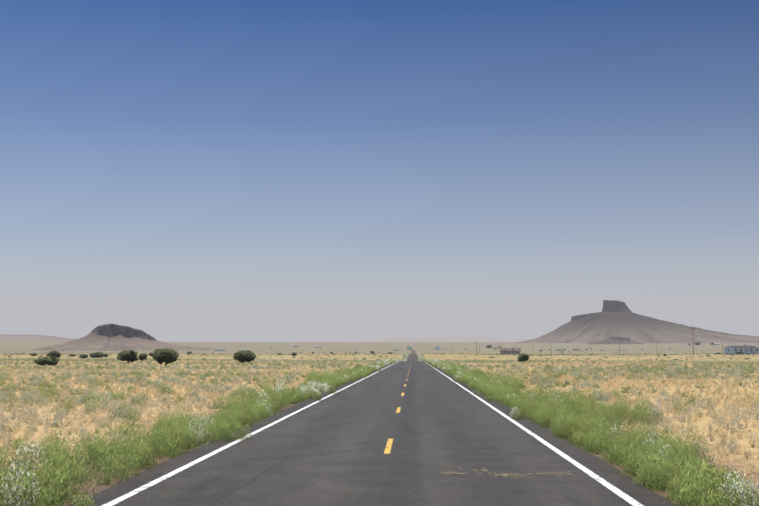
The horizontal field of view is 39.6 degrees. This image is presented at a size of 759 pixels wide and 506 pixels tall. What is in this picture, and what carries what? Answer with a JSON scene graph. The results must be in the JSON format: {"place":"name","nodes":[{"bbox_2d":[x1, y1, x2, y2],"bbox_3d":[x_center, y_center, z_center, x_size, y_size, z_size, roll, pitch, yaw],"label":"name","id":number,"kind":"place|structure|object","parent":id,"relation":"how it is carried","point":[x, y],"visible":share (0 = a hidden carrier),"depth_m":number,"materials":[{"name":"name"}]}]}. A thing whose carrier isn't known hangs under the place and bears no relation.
{"place":"outdoors","nodes":[
{"label":"outdoors","id":0,"kind":"place"},
{"bbox_2d":[0,334,75,341],"bbox_3d":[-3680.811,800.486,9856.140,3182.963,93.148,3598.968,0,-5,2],"label":"ridge","id":1,"kind":"structure","parent":0,"point":[23,338],"depth_m":8917.93,"materials":[{"name":"stone"}]},
{"bbox_2d":[31,323,213,350],"bbox_3d":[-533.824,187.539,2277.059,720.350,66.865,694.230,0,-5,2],"label":"butte","id":2,"kind":"object","parent":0,"point":[110,337],"visible":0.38,"depth_m":2158.91,"materials":[{"name":"stone"}]},
{"bbox_2d":[167,341,259,341],"bbox_3d":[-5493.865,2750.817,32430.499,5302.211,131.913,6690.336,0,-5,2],"label":"mesa","id":3,"kind":"structure","parent":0,"point":[213,341],"depth_m":31005.44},
{"bbox_2d":[66,350,678,505],"bbox_3d":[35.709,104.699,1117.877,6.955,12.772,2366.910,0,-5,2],"label":"road","id":4,"kind":"structure","parent":0,"point":[336,442],"depth_m":16.12,"materials":[{"name":"grey asphalt"}]},
{"bbox_2d":[101,358,407,505],"bbox_3d":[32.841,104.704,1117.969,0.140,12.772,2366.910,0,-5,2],"label":"edge line","id":5,"kind":"object","parent":4,"relation":"on","point":[115,501],"visible":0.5,"depth_m":15.79,"materials":[{"name":"white paint"}]},
{"bbox_2d":[143,379,593,501],"bbox_3d":[0.859,5.548,40.782,5.555,0.001,58.422,0,-5,2],"label":"road debris","id":6,"kind":"object","parent":4,"relation":"on","point":[506,475],"visible":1,"depth_m":14.43,"materials":[{"name":"brown plant"}]},
{"bbox_2d":[383,365,410,453],"bbox_3d":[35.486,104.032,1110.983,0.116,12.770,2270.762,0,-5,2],"label":"dashes","id":7,"kind":"structure","parent":4,"relation":"on","point":[388,447],"depth_m":19.32,"materials":[{"name":"yellow paint"}]},
{"bbox_2d":[417,354,644,505],"bbox_3d":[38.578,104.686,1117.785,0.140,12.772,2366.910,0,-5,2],"label":"edge line","id":8,"kind":"object","parent":4,"relation":"on","point":[627,498],"visible":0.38,"depth_m":16.08,"materials":[{"name":"white paint"}]},
{"bbox_2d":[0,342,758,505],"bbox_3d":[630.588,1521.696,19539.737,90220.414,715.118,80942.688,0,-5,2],"label":"ground","id":9,"kind":"structure","parent":0,"point":[425,348],"depth_m":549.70,"materials":[{"name":"beige plant"}]},
{"bbox_2d":[34,356,58,365],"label":"juniper","id":10,"kind":"object","parent":9,"relation":"on","point":[50,360],"visible":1,"depth_m":137.90,"materials":[{"name":"green plant"}]},
{"bbox_2d":[47,350,60,357],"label":"juniper","id":11,"kind":"object","parent":9,"relation":"on","point":[55,353],"visible":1,"depth_m":538.81,"materials":[{"name":"green plant"}]},
{"bbox_2d":[79,354,87,358],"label":"juniper","id":12,"kind":"object","parent":9,"relation":"on","point":[81,356],"visible":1,"depth_m":545.35,"materials":[{"name":"green plant"}]},
{"bbox_2d":[89,352,103,357],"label":"juniper","id":13,"kind":"object","parent":9,"relation":"on","point":[97,355],"visible":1,"depth_m":572.29,"materials":[{"name":"green plant"}]},
{"bbox_2d":[117,350,137,363],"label":"juniper","id":14,"kind":"object","parent":9,"relation":"on","point":[129,355],"visible":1,"depth_m":164.51,"materials":[{"name":"green plant"}]},
{"bbox_2d":[138,353,147,361],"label":"juniper","id":15,"kind":"object","parent":9,"relation":"on","point":[142,356],"visible":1,"depth_m":198.15,"materials":[{"name":"green plant"}]},
{"bbox_2d":[152,348,178,365],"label":"juniper","id":16,"kind":"object","parent":9,"relation":"on","point":[165,355],"visible":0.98,"depth_m":143.33,"materials":[{"name":"green plant"}]},
{"bbox_2d":[233,350,256,362],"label":"juniper","id":17,"kind":"object","parent":9,"relation":"on","point":[241,356],"visible":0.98,"depth_m":174.91,"materials":[{"name":"green plant"}]},
{"bbox_2d":[0,353,758,505],"bbox_3d":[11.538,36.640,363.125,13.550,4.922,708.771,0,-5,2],"label":"flowering shrubs","id":18,"kind":"object","parent":9,"relation":"on","point":[326,390],"visible":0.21,"depth_m":14.67,"materials":[{"name":"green plant"}]},
{"bbox_2d":[0,353,758,505],"bbox_3d":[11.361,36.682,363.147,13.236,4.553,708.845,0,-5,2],"label":"roadside weeds","id":19,"kind":"object","parent":9,"relation":"on","point":[686,481],"visible":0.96,"depth_m":17.01,"materials":[{"name":"green plant"}]},
{"bbox_2d":[3,352,758,361],"bbox_3d":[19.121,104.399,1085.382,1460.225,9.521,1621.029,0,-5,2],"label":"shrubs","id":20,"kind":"object","parent":9,"relation":"on","point":[531,354],"visible":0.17,"depth_m":730.28,"materials":[{"name":"green plant"}]},
{"bbox_2d":[500,347,520,353],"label":"building","id":21,"kind":"structure","parent":9,"relation":"on","point":[513,350],"depth_m":1754.15,"materials":[{"name":"paint"}]},
{"bbox_2d":[517,353,528,361],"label":"juniper","id":22,"kind":"object","parent":9,"relation":"on","point":[522,357],"visible":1,"depth_m":198.28,"materials":[{"name":"green plant"}]},
{"bbox_2d":[723,345,758,353],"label":"ranch house","id":23,"kind":"structure","parent":9,"relation":"on","point":[745,349],"depth_m":1610.32,"materials":[{"name":"paint"}]},
{"bbox_2d":[0,0,758,341],"label":"sky","id":24,"kind":"structure","parent":0,"point":[171,170],"materials":[{"name":"blue"}]},
{"bbox_2d":[293,336,529,341],"bbox_3d":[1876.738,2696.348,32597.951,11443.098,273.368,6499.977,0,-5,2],"label":"hills","id":25,"kind":"structure","parent":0,"point":[454,339],"depth_m":31143.79,"materials":[{"name":"stone"}]},
{"bbox_2d":[588,336,644,343],"bbox_3d":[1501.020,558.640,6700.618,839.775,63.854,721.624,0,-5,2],"label":"hill","id":26,"kind":"structure","parent":0,"point":[615,340],"depth_m":6635.84,"materials":[{"name":"stone"}]},
{"bbox_2d":[515,300,758,342],"bbox_3d":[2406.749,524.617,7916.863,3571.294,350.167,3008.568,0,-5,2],"label":"butte","id":27,"kind":"object","parent":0,"point":[616,318],"visible":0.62,"depth_m":7469.57,"materials":[{"name":"stone"}]}
]}

